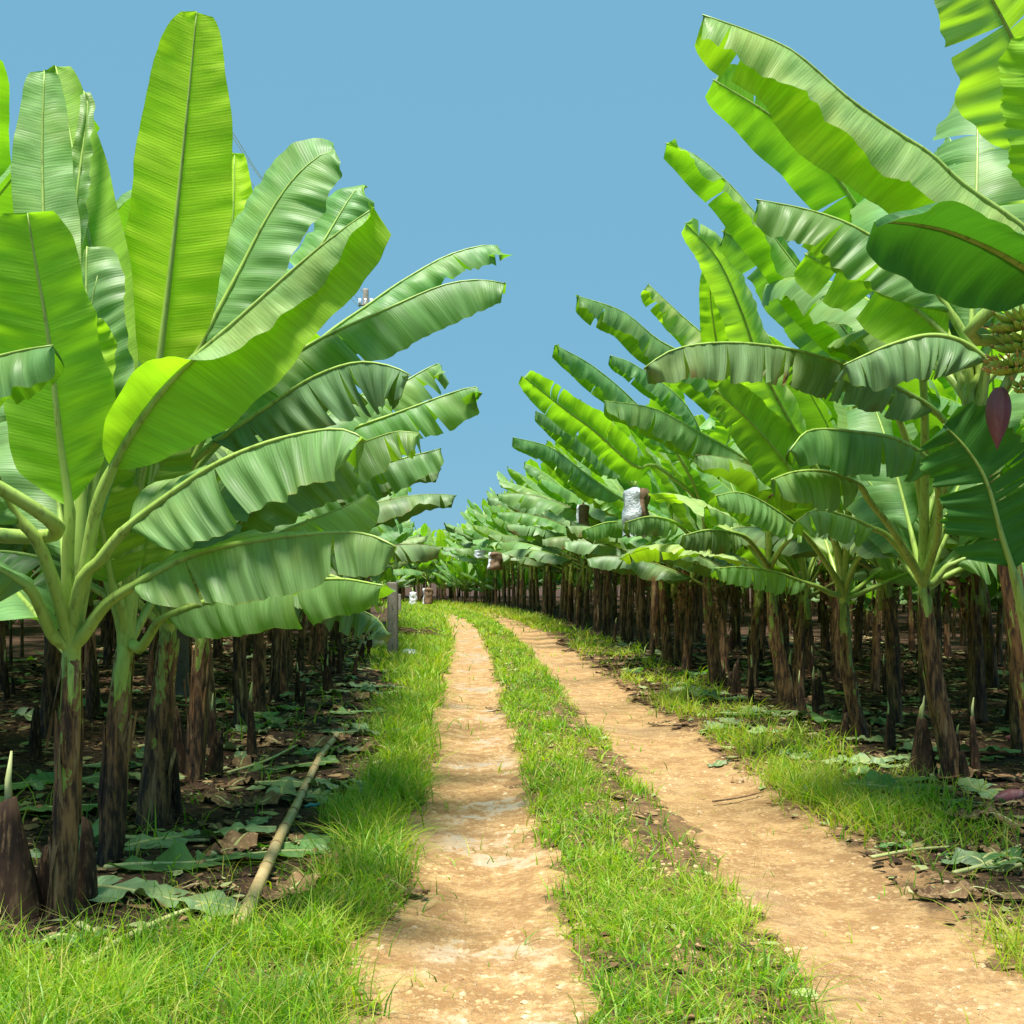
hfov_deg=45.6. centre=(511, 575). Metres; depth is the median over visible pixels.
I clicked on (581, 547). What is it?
banana plant
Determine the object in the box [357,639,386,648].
fallen leaf
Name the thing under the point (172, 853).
fallen leaf
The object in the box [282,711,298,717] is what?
fallen leaf
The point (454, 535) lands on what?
banana plant
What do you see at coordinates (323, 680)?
cut sucker
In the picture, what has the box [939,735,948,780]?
cut sucker
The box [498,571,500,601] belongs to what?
banana plant
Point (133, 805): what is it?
fallen leaf
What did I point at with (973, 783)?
fallen leaf
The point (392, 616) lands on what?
concrete post
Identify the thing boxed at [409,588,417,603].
bunch cover
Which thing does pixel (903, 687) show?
cut sucker
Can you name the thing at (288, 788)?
fallen leaf
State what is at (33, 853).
fallen leaf
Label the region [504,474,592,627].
banana plant
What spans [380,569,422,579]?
banana plant
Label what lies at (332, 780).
fallen leaf
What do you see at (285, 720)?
fallen leaf
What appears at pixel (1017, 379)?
banana plant
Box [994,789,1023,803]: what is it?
fallen flower bud
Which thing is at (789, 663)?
cut sucker
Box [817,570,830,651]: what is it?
banana plant
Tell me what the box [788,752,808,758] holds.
fallen leaf
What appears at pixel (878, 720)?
fallen leaf
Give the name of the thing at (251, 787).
fallen leaf
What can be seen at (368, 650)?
cut sucker
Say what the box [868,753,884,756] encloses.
fallen leaf
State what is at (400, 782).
grass
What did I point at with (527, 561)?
banana plant
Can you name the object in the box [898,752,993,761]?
fallen leaf
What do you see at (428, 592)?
bunch cover
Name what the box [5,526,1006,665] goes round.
banana thicket
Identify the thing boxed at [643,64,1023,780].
banana plant
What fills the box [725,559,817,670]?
banana plant
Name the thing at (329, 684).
cut sucker
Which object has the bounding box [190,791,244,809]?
fallen leaf
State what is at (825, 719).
fallen leaf
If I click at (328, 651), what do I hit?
cut sucker
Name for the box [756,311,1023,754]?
banana plant
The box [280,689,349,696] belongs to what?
fallen leaf
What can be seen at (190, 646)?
banana plant
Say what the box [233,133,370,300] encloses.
power wire
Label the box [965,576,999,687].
banana plant
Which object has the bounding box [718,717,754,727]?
fallen leaf
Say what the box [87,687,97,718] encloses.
cut sucker
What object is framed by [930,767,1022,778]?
fallen leaf
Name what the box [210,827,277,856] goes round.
fallen leaf
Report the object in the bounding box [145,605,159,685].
banana plant
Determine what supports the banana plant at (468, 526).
on the ground at (32, 634)
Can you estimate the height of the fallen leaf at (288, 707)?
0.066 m
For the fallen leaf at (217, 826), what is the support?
on the ground at (32, 634)
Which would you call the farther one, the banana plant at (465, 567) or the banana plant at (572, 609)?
the banana plant at (465, 567)
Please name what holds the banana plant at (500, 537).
on the ground at (32, 634)
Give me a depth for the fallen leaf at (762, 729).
12.06 m
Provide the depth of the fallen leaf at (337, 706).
14.22 m
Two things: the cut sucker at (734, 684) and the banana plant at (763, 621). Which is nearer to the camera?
the cut sucker at (734, 684)
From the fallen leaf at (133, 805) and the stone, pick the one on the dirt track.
the stone
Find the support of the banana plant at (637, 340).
on the ground at (32, 634)
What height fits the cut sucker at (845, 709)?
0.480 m
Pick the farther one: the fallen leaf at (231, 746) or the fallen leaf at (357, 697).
the fallen leaf at (357, 697)
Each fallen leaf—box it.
[0,772,53,789]
[0,796,128,811]
[7,656,37,660]
[9,679,30,683]
[11,707,33,720]
[20,804,42,813]
[23,778,44,790]
[29,929,107,943]
[30,834,98,857]
[79,818,98,839]
[82,772,187,782]
[83,698,107,707]
[83,760,142,766]
[87,875,241,915]
[88,782,98,788]
[103,838,330,871]
[124,822,275,850]
[130,801,136,812]
[133,716,145,722]
[135,746,143,757]
[166,881,234,891]
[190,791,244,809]
[197,820,222,829]
[204,845,265,854]
[206,747,209,756]
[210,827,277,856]
[214,776,267,787]
[215,698,227,704]
[216,703,233,710]
[223,741,243,750]
[225,755,338,773]
[226,790,333,807]
[229,719,277,732]
[230,724,270,731]
[230,751,246,757]
[231,754,256,767]
[232,705,289,721]
[244,784,278,789]
[245,814,271,823]
[255,776,375,791]
[256,735,290,742]
[256,832,369,848]
[257,740,294,746]
[259,866,370,902]
[266,694,313,701]
[266,779,298,800]
[268,716,302,723]
[268,722,287,730]
[274,705,302,710]
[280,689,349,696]
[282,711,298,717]
[287,832,303,844]
[294,746,361,754]
[297,778,365,782]
[299,676,308,681]
[299,787,334,803]
[300,670,319,675]
[303,733,349,748]
[317,729,342,733]
[322,704,349,710]
[326,707,382,713]
[327,728,408,734]
[332,742,412,753]
[334,681,401,687]
[347,874,429,895]
[349,721,373,729]
[354,691,374,700]
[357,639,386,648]
[359,685,399,693]
[484,705,503,709]
[606,661,643,665]
[618,642,632,645]
[624,667,643,673]
[646,720,682,725]
[668,686,684,691]
[674,669,707,675]
[684,686,729,696]
[700,689,747,700]
[701,721,746,729]
[707,758,730,766]
[715,706,811,714]
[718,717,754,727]
[726,671,746,677]
[741,706,778,713]
[747,725,783,733]
[759,676,773,680]
[760,681,773,687]
[767,726,779,733]
[771,709,810,716]
[778,748,810,754]
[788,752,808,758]
[803,792,967,805]
[808,695,833,703]
[811,710,848,722]
[819,703,842,708]
[821,752,907,763]
[823,691,860,695]
[837,722,885,728]
[841,708,886,715]
[843,773,986,791]
[845,735,910,741]
[849,764,869,775]
[849,769,939,786]
[867,718,885,724]
[867,757,908,767]
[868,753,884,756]
[870,717,901,726]
[874,842,912,848]
[885,711,929,717]
[886,696,919,701]
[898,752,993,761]
[899,744,1020,752]
[901,753,910,761]
[903,738,932,746]
[907,880,1023,901]
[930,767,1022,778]
[938,847,1022,872]
[940,807,1022,826]
[951,710,963,714]
[956,797,1006,804]
[957,777,998,798]
[966,803,1009,808]
[968,844,1010,860]
[979,847,1022,860]
[984,799,1023,805]
[989,856,1023,865]
[995,726,1009,731]
[998,670,1008,674]
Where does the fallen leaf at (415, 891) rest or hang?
on the dirt track
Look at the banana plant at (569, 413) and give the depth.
14.94 m
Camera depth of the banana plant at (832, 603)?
17.97 m
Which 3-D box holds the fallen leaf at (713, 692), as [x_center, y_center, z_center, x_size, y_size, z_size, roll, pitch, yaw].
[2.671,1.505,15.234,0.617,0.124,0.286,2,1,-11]
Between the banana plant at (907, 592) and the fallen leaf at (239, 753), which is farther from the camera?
the banana plant at (907, 592)
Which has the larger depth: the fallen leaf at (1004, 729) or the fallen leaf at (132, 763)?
the fallen leaf at (1004, 729)
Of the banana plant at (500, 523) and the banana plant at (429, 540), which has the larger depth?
the banana plant at (429, 540)
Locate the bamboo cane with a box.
[234,732,339,930]
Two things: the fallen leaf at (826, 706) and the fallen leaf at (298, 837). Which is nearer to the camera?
the fallen leaf at (298, 837)
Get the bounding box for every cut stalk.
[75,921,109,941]
[78,898,220,967]
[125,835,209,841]
[227,745,297,773]
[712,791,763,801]
[870,845,949,858]
[951,844,1021,874]
[981,803,1023,834]
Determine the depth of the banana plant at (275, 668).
14.96 m
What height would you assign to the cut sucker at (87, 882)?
0.441 m
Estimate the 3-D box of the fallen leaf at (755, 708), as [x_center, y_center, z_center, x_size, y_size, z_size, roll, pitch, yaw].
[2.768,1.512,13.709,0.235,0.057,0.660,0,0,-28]
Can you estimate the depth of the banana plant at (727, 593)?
26.45 m
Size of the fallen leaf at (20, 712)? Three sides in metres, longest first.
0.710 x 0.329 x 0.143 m
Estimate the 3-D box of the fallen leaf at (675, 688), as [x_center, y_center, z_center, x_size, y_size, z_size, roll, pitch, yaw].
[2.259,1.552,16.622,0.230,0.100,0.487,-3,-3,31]
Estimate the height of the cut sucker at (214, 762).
0.389 m
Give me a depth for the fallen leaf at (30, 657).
21.76 m
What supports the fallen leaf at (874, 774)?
on the ground at (32, 634)
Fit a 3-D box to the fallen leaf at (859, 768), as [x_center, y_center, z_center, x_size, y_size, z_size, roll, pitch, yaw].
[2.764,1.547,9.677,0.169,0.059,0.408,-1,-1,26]
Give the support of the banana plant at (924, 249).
on the ground at (32, 634)
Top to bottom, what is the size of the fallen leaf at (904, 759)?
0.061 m
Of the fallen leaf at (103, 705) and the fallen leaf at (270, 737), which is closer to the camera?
the fallen leaf at (270, 737)
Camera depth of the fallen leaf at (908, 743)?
10.84 m
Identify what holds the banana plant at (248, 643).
on the ground at (32, 634)
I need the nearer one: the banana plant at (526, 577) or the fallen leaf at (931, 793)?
the fallen leaf at (931, 793)
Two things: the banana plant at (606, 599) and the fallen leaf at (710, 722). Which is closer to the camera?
the fallen leaf at (710, 722)
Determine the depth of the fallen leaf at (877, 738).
11.18 m
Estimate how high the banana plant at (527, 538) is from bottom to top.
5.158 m
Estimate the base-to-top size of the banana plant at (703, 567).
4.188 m
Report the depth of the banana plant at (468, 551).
50.88 m
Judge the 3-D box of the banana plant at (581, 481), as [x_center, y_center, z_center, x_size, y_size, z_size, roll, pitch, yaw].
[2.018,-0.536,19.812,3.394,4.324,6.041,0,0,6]
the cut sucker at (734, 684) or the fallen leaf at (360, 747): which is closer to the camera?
the fallen leaf at (360, 747)
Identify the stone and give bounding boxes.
[731,774,743,783]
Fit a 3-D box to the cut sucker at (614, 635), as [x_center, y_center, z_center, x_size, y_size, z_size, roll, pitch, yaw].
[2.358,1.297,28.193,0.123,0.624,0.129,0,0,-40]
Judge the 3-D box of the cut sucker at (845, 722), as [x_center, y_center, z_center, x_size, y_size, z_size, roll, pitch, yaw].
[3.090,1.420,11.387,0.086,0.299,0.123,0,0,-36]
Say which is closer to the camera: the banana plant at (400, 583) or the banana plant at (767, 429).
the banana plant at (767, 429)
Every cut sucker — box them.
[0,751,45,920]
[3,651,10,700]
[10,675,15,694]
[27,704,41,759]
[37,844,48,909]
[77,816,97,904]
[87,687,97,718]
[146,682,152,715]
[171,753,182,819]
[172,706,185,774]
[205,729,222,775]
[208,695,216,748]
[246,682,256,757]
[294,664,300,700]
[300,680,306,711]
[322,665,325,690]
[324,652,327,671]
[325,656,335,694]
[327,642,331,668]
[332,651,335,665]
[336,644,341,674]
[341,639,343,660]
[352,652,357,675]
[358,635,364,661]
[367,633,369,656]
[612,618,616,641]
[623,629,626,642]
[651,634,654,656]
[722,661,726,688]
[727,671,731,692]
[728,629,733,650]
[730,664,736,695]
[735,659,741,692]
[748,655,753,702]
[759,637,762,660]
[788,650,793,685]
[797,670,807,715]
[810,648,814,675]
[812,666,819,720]
[817,668,824,708]
[822,667,827,681]
[838,712,848,740]
[841,699,847,719]
[882,655,886,693]
[883,700,889,752]
[890,709,895,749]
[901,663,905,691]
[908,704,921,773]
[916,696,937,779]
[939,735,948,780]
[955,724,959,750]
[959,751,970,777]
[969,697,981,777]
[1003,689,1008,721]
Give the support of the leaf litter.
on the ground at (32, 634)
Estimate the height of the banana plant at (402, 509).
4.131 m
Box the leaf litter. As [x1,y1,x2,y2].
[0,636,1023,1023]
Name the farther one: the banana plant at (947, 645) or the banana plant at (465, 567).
the banana plant at (465, 567)
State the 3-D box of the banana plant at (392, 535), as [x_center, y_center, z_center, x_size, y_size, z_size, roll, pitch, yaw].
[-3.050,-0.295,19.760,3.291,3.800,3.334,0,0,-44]
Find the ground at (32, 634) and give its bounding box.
[0,582,1023,1023]
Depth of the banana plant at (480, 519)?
50.02 m
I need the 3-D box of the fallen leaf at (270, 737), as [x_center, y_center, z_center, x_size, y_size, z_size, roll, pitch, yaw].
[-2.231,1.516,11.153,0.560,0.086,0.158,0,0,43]
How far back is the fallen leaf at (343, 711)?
13.99 m
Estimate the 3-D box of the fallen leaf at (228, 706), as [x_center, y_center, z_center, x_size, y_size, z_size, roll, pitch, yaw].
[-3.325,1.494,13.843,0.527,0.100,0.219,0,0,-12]
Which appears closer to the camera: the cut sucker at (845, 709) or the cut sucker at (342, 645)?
the cut sucker at (845, 709)
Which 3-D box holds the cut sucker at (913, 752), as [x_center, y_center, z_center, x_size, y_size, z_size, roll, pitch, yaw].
[3.192,1.301,9.636,0.103,0.603,0.116,0,0,-9]
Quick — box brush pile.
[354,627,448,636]
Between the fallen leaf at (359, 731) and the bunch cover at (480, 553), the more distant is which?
the bunch cover at (480, 553)
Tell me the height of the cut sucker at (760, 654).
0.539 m
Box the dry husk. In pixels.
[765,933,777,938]
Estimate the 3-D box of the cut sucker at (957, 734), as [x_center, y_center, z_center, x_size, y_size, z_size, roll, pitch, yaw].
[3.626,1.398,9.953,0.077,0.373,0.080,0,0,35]
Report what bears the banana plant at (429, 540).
on the ground at (32, 634)
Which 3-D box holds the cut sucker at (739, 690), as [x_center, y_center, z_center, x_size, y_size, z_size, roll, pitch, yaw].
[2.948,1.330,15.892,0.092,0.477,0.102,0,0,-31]
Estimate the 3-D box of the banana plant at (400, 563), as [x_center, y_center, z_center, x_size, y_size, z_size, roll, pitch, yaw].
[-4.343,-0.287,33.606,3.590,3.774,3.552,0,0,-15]
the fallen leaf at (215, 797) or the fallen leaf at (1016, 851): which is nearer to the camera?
the fallen leaf at (1016, 851)
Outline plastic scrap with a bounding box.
[305,802,319,807]
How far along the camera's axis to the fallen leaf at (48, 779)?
8.96 m
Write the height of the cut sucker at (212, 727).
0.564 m
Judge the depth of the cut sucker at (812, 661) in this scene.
18.64 m
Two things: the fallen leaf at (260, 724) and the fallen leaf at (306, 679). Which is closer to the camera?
the fallen leaf at (260, 724)
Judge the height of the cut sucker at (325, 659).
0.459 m
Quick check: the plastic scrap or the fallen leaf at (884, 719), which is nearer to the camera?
the plastic scrap
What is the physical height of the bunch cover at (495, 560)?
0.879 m
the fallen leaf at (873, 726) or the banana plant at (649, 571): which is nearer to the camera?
the fallen leaf at (873, 726)
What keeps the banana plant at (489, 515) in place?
on the ground at (32, 634)
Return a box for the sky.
[0,0,1023,536]
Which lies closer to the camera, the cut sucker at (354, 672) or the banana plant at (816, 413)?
the banana plant at (816, 413)
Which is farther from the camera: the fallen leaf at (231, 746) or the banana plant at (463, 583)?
the banana plant at (463, 583)
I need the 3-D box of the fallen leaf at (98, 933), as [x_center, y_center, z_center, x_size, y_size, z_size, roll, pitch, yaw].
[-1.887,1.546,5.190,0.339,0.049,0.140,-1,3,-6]
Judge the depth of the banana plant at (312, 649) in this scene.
21.10 m
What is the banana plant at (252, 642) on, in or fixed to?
on the ground at (32, 634)
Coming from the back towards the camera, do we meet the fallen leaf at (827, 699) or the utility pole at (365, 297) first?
the utility pole at (365, 297)
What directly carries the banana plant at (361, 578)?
on the ground at (32, 634)
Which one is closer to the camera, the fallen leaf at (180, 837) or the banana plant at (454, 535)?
the fallen leaf at (180, 837)
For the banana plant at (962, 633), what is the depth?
26.47 m
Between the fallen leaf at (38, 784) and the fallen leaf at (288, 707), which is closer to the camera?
the fallen leaf at (38, 784)
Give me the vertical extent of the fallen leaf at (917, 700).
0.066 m
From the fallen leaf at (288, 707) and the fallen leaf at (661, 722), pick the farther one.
the fallen leaf at (288, 707)
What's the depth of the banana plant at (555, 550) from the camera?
39.03 m
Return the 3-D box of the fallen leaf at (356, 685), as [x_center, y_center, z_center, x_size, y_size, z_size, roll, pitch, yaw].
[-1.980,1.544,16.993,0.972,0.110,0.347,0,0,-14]
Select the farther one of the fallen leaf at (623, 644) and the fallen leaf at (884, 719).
the fallen leaf at (623, 644)
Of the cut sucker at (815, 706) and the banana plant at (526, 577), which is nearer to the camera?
the cut sucker at (815, 706)
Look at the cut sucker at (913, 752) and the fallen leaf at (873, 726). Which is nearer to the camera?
the cut sucker at (913, 752)
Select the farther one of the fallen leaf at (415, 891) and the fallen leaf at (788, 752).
the fallen leaf at (788, 752)
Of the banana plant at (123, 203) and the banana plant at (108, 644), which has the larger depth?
the banana plant at (108, 644)
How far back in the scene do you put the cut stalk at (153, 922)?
5.38 m
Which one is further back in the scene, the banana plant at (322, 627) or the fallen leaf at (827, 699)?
the banana plant at (322, 627)
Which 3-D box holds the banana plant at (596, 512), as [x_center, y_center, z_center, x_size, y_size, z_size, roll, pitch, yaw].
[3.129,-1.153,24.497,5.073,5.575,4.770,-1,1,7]
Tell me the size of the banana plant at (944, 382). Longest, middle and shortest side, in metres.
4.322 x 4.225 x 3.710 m
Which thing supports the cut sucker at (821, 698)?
on the ground at (32, 634)
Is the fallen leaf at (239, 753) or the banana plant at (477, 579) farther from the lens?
the banana plant at (477, 579)
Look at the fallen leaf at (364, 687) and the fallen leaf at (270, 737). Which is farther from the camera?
the fallen leaf at (364, 687)
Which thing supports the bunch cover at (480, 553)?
hanging from the banana plant at (483, 531)
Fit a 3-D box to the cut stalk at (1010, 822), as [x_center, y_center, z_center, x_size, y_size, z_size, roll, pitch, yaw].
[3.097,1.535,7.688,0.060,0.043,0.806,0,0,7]
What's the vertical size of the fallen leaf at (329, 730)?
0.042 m
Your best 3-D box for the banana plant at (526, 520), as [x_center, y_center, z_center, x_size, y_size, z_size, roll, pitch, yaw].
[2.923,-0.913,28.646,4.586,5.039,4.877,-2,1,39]
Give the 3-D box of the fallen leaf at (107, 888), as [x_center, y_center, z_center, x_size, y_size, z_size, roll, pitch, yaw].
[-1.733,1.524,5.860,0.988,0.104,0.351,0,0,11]
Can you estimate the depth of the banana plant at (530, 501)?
26.25 m
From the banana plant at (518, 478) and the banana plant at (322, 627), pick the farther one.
the banana plant at (518, 478)
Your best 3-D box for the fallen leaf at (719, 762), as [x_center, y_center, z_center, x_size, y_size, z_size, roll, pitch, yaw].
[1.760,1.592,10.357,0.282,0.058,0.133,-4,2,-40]
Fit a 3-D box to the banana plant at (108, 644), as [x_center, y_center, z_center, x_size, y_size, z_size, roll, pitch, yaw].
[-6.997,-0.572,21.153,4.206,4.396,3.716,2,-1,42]
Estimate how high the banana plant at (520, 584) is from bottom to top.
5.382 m
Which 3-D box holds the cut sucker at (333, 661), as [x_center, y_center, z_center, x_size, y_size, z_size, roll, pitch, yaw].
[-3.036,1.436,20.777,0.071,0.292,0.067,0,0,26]
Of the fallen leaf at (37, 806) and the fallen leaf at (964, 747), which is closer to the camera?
the fallen leaf at (37, 806)
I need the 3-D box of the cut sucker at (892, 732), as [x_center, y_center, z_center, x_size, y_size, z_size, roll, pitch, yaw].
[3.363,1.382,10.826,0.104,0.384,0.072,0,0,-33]
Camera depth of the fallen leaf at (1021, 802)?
8.15 m
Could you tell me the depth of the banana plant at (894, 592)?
20.68 m
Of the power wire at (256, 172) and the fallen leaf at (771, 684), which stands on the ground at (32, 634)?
the fallen leaf at (771, 684)
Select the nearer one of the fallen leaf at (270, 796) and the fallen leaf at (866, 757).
the fallen leaf at (270, 796)
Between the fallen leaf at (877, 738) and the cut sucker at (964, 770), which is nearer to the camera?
the cut sucker at (964, 770)
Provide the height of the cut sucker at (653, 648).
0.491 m
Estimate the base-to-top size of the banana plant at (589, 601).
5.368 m
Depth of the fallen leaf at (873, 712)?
13.46 m
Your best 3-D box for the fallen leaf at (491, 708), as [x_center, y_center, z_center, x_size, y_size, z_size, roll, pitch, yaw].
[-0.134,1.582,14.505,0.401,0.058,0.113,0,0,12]
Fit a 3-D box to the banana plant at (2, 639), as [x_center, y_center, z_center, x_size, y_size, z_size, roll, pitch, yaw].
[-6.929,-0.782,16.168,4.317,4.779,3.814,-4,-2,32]
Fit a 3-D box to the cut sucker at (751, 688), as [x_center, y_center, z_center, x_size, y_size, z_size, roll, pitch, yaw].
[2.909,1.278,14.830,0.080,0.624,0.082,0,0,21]
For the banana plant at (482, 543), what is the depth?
45.08 m
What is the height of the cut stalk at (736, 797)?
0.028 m
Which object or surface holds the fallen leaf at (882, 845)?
on the ground at (32, 634)
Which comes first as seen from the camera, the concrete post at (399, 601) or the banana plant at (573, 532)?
the banana plant at (573, 532)
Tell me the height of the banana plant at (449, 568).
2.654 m
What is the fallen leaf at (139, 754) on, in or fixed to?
on the ground at (32, 634)
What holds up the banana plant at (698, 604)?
on the ground at (32, 634)
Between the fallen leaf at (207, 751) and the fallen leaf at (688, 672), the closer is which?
the fallen leaf at (207, 751)
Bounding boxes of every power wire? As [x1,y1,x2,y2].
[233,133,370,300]
[233,137,359,300]
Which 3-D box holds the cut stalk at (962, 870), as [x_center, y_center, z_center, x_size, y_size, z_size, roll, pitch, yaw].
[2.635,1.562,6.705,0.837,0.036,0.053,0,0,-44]
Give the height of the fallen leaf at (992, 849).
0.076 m
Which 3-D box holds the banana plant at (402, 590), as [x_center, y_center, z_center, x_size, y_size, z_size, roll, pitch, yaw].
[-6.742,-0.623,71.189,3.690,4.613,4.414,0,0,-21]
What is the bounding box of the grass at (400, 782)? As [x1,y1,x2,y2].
[0,598,1023,1023]
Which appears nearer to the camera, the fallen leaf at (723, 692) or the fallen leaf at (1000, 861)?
the fallen leaf at (1000, 861)
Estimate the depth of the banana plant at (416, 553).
13.60 m
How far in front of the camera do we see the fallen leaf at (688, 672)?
18.96 m
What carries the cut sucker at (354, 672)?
on the ground at (32, 634)
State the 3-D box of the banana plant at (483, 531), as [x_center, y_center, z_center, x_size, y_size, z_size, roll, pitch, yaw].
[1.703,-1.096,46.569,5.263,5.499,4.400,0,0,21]
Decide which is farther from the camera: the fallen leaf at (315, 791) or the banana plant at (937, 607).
the banana plant at (937, 607)
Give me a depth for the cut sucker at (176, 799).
7.73 m
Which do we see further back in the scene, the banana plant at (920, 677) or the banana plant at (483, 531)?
the banana plant at (483, 531)
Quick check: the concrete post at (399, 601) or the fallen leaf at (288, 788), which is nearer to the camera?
the fallen leaf at (288, 788)
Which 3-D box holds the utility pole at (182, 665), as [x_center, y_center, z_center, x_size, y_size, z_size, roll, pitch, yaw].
[-4.232,-2.500,15.500,0.260,8.492,0.253,0,0,0]
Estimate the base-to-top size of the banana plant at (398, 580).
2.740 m
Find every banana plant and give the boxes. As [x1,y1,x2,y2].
[0,11,395,864]
[0,60,131,480]
[0,65,396,919]
[0,120,192,366]
[0,245,510,827]
[0,620,9,691]
[32,570,45,657]
[34,565,104,713]
[40,615,61,736]
[81,581,95,672]
[102,609,113,664]
[144,600,149,625]
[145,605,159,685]
[183,363,481,782]
[189,637,191,672]
[205,409,441,740]
[212,637,222,658]
[230,333,456,729]
[245,544,441,713]
[245,638,250,652]
[250,636,253,648]
[267,454,406,701]
[269,628,288,691]
[285,491,399,683]
[290,629,292,677]
[295,526,411,670]
[307,497,413,664]
[317,536,427,658]
[324,487,411,650]
[330,522,414,642]
[334,517,412,646]
[349,519,421,635]
[369,561,410,576]
[370,569,408,605]
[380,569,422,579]
[384,567,414,587]
[398,532,437,569]
[400,530,416,600]
[401,523,452,601]
[409,529,460,601]
[411,536,440,587]
[432,529,461,601]
[433,558,474,601]
[441,490,494,604]
[441,507,488,604]
[442,561,477,602]
[444,491,515,607]
[444,564,480,602]
[445,523,484,590]
[445,523,497,602]
[448,502,497,606]
[449,499,506,606]
[453,583,478,595]
[455,496,531,611]
[455,511,510,607]
[460,478,519,608]
[461,491,525,608]
[461,560,499,602]
[468,567,499,602]
[469,572,499,604]
[471,486,535,612]
[472,459,553,616]
[472,524,547,615]
[482,490,525,610]
[483,553,586,618]
[484,570,516,591]
[486,505,557,614]
[487,440,611,634]
[487,479,577,621]
[491,462,564,619]
[491,492,539,613]
[496,399,714,646]
[496,435,635,640]
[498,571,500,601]
[499,478,590,625]
[501,477,568,620]
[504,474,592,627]
[506,466,603,628]
[506,483,580,622]
[507,437,601,630]
[510,565,542,605]
[512,411,674,666]
[518,344,736,685]
[523,431,618,633]
[526,404,648,635]
[538,423,636,643]
[546,381,734,651]
[551,564,556,609]
[553,564,585,612]
[555,421,686,662]
[564,429,731,668]
[570,456,791,634]
[575,283,851,712]
[585,446,746,672]
[588,585,589,613]
[612,572,617,619]
[623,433,792,688]
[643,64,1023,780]
[645,580,650,628]
[681,218,991,736]
[684,400,715,641]
[687,506,793,661]
[688,460,901,699]
[694,0,1023,749]
[694,330,958,723]
[703,424,740,650]
[717,585,730,622]
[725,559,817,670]
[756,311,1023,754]
[760,585,766,656]
[786,590,797,638]
[792,387,988,721]
[805,557,841,679]
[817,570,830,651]
[829,418,952,704]
[849,554,881,691]
[849,558,900,664]
[853,559,875,658]
[889,304,1023,536]
[903,586,915,651]
[928,392,1023,494]
[934,584,941,660]
[940,581,951,657]
[959,601,965,645]
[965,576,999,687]
[995,373,1023,477]
[995,585,1003,664]
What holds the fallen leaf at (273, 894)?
on the ground at (32, 634)
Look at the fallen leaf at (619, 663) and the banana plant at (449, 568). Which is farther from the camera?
the banana plant at (449, 568)
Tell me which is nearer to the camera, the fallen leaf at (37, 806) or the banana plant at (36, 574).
the fallen leaf at (37, 806)
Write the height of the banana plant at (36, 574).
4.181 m
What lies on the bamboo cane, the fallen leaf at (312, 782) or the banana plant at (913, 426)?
the fallen leaf at (312, 782)
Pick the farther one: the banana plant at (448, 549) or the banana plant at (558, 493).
the banana plant at (448, 549)
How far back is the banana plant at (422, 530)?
68.18 m
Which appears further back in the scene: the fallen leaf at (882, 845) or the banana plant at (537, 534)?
the banana plant at (537, 534)
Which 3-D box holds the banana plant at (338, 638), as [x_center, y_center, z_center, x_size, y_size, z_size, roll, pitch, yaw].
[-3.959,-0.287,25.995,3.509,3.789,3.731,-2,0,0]
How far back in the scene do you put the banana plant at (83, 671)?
19.25 m
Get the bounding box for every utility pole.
[175,629,188,696]
[358,288,372,613]
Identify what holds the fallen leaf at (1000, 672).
on the ground at (32, 634)
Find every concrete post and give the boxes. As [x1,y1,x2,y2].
[387,582,397,654]
[398,594,400,610]
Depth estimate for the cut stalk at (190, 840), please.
7.10 m
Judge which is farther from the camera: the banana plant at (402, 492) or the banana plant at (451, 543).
the banana plant at (451, 543)
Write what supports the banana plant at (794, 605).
on the ground at (32, 634)
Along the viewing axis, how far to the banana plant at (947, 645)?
22.81 m
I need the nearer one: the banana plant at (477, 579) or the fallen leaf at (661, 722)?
the fallen leaf at (661, 722)
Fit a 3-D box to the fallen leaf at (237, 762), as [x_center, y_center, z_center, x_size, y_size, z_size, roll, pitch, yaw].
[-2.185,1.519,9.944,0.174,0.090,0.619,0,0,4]
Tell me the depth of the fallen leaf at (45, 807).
7.92 m
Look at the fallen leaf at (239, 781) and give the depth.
9.01 m
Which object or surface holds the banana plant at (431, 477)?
on the ground at (32, 634)
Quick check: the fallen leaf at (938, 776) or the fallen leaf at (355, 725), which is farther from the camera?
the fallen leaf at (355, 725)
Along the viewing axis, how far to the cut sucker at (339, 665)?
18.80 m
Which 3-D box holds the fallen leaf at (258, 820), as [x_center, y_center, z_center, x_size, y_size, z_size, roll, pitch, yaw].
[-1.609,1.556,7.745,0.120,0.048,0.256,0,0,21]
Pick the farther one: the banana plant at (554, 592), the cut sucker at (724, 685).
the banana plant at (554, 592)
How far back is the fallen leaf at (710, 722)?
12.44 m
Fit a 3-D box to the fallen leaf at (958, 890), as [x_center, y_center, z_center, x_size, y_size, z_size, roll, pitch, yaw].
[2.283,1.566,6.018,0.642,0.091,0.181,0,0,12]
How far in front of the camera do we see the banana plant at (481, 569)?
63.21 m
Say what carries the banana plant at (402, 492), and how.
on the ground at (32, 634)
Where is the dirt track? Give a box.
[331,607,1023,1023]
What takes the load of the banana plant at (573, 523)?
on the ground at (32, 634)
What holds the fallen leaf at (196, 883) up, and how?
on the ground at (32, 634)
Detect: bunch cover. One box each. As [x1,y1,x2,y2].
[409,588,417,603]
[423,582,433,603]
[474,547,486,558]
[487,545,502,569]
[576,499,589,525]
[622,481,650,537]
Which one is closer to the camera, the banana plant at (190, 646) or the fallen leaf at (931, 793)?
the fallen leaf at (931, 793)
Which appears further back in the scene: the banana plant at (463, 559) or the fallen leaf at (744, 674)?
the banana plant at (463, 559)

